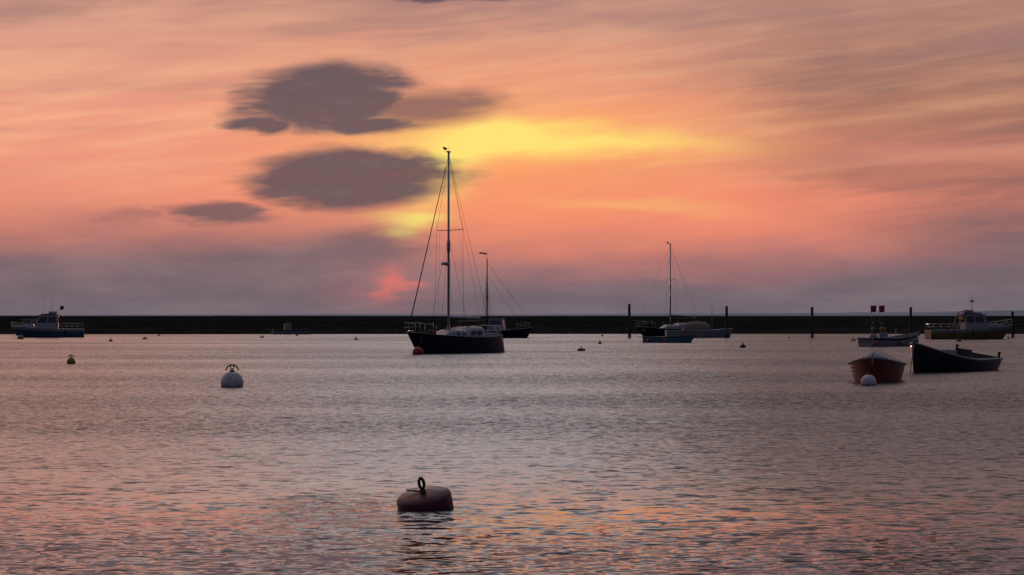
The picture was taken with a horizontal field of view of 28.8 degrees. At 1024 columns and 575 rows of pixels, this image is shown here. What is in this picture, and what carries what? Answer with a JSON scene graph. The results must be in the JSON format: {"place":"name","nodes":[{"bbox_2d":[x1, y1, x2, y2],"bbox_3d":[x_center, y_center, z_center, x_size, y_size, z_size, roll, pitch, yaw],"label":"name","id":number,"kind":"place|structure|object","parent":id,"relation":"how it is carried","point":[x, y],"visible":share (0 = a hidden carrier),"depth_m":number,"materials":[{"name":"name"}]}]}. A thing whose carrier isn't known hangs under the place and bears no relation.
{"place":"outdoors","nodes":[
{"label":"outdoors","id":0,"kind":"place"},
{"bbox_2d":[0,310,1019,315],"bbox_3d":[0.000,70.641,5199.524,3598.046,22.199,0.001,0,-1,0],"label":"hills","id":1,"kind":"structure","parent":0,"point":[636,314],"depth_m":5199.53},
{"bbox_2d":[0,334,1023,574],"bbox_3d":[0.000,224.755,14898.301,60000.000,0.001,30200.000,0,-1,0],"label":"water","id":2,"kind":"structure","parent":0,"point":[534,454],"depth_m":28.40,"materials":[{"name":"grey liquid"}]},
{"bbox_2d":[11,302,36,335],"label":"white cruiser","id":3,"kind":"object","parent":2,"relation":"on","point":[28,321],"visible":0.27,"depth_m":219.54,"materials":[{"name":"paint"}]},
{"bbox_2d":[11,299,83,336],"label":"motorboat","id":4,"kind":"object","parent":2,"relation":"on","point":[46,325],"visible":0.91,"depth_m":197.73,"materials":[{"name":"black"}]},
{"bbox_2d":[67,355,75,363],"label":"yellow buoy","id":5,"kind":"object","parent":2,"relation":"on","point":[70,360],"visible":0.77,"depth_m":85.34,"materials":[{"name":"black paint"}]},
{"bbox_2d":[221,364,243,386],"bbox_3d":[-8.042,2.635,57.213,0.660,0.863,0.650,0,-1,0],"label":"white buoy","id":6,"kind":"object","parent":2,"relation":"on","point":[232,378],"visible":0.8,"depth_m":56.99,"materials":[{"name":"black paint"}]},
{"bbox_2d":[272,316,312,333],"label":"fishing boat","id":7,"kind":"object","parent":2,"relation":"on","point":[287,329],"visible":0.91,"depth_m":232.92,"materials":[{"name":"white paint"}]},
{"bbox_2d":[412,335,423,354],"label":"buoy","id":8,"kind":"object","parent":2,"relation":"on","point":[417,351],"visible":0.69,"depth_m":106.13,"materials":[{"name":"brown plastic"}]},
{"bbox_2d":[396,477,453,510],"bbox_3d":[-0.920,2.190,20.790,0.580,0.454,0.574,-9,12,0],"label":"mooring buoy","id":9,"kind":"object","parent":2,"relation":"on","point":[430,498],"visible":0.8,"depth_m":20.66,"materials":[{"name":"black paint"}]},
{"bbox_2d":[404,146,504,353],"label":"sailboat","id":10,"kind":"object","parent":2,"relation":"on","point":[467,339],"visible":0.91,"depth_m":110.94,"materials":[{"name":"black"}]},
{"bbox_2d":[457,252,544,337],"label":"sailboat","id":11,"kind":"object","parent":2,"relation":"on","point":[518,333],"visible":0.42,"depth_m":192.23,"materials":[{"name":"black paint"}]},
{"bbox_2d":[628,304,630,337],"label":"mooring pile","id":12,"kind":"object","parent":2,"relation":"on","point":[629,320],"visible":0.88,"depth_m":195.69,"materials":[{"name":"black paint"}]},
{"bbox_2d":[641,329,696,342],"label":"boat","id":13,"kind":"object","parent":2,"relation":"on","point":[676,339],"visible":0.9,"depth_m":156.36,"materials":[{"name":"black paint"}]},
{"bbox_2d":[636,242,705,335],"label":"yacht","id":14,"kind":"object","parent":2,"relation":"on","point":[651,331],"visible":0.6,"depth_m":210.04,"materials":[{"name":"black"}]},
{"bbox_2d":[665,318,732,337],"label":"white launch","id":15,"kind":"object","parent":2,"relation":"on","point":[701,329],"visible":0.84,"depth_m":194.96,"materials":[{"name":"paint"}]},
{"bbox_2d":[725,306,728,337],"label":"mooring pile","id":16,"kind":"object","parent":2,"relation":"on","point":[726,321],"visible":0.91,"depth_m":195.66,"materials":[{"name":"black paint"}]},
{"bbox_2d":[811,307,813,337],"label":"mooring pile","id":17,"kind":"object","parent":2,"relation":"on","point":[812,324],"visible":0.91,"depth_m":195.66,"materials":[{"name":"black paint"}]},
{"bbox_2d":[861,369,875,385],"bbox_3d":[10.467,2.705,58.451,0.460,0.614,0.453,0,-1,0],"label":"mooring buoy","id":18,"kind":"object","parent":2,"relation":"on","point":[868,379],"visible":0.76,"depth_m":58.28,"materials":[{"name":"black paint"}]},
{"bbox_2d":[848,349,906,382],"bbox_3d":[11.499,2.531,62.715,1.813,1.214,4.430,0,-1,14],"label":"rowboat","id":19,"kind":"object","parent":2,"relation":"on","point":[881,366],"visible":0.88,"depth_m":61.16,"materials":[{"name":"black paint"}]},
{"bbox_2d":[857,304,919,346],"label":"fishing boat","id":20,"kind":"object","parent":2,"relation":"on","point":[882,340],"visible":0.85,"depth_m":136.77,"materials":[{"name":"white paint"}]},
{"bbox_2d":[909,307,911,332],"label":"mooring pile","id":21,"kind":"object","parent":2,"relation":"on","point":[910,312],"visible":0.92,"depth_m":195.67,"materials":[{"name":"black paint"}]},
{"bbox_2d":[909,339,1003,372],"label":"rowboat","id":22,"kind":"object","parent":2,"relation":"on","point":[925,358],"visible":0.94,"depth_m":72.59,"materials":[{"name":"black paint"}]},
{"bbox_2d":[925,300,1012,338],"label":"motorboat","id":23,"kind":"object","parent":2,"relation":"on","point":[973,324],"visible":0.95,"depth_m":181.82,"materials":[{"name":"white paint"}]},
{"bbox_2d":[1011,311,1014,337],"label":"mooring pile","id":24,"kind":"object","parent":2,"relation":"on","point":[1012,327],"visible":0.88,"depth_m":195.64,"materials":[{"name":"black paint"}]},
{"bbox_2d":[0,316,1023,333],"bbox_3d":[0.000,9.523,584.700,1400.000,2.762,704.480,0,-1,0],"label":"distant shoreline","id":25,"kind":"structure","parent":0,"point":[398,325],"depth_m":244.76,"materials":[{"name":"black"}]},
{"bbox_2d":[0,0,1023,314],"label":"sky","id":26,"kind":"structure","parent":0,"point":[158,157],"materials":[{"name":"orange"}]},
{"bbox_2d":[597,310,1023,315],"bbox_3d":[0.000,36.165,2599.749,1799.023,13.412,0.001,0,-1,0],"label":"hills","id":27,"kind":"structure","parent":0,"point":[1004,313],"depth_m":2599.76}
]}

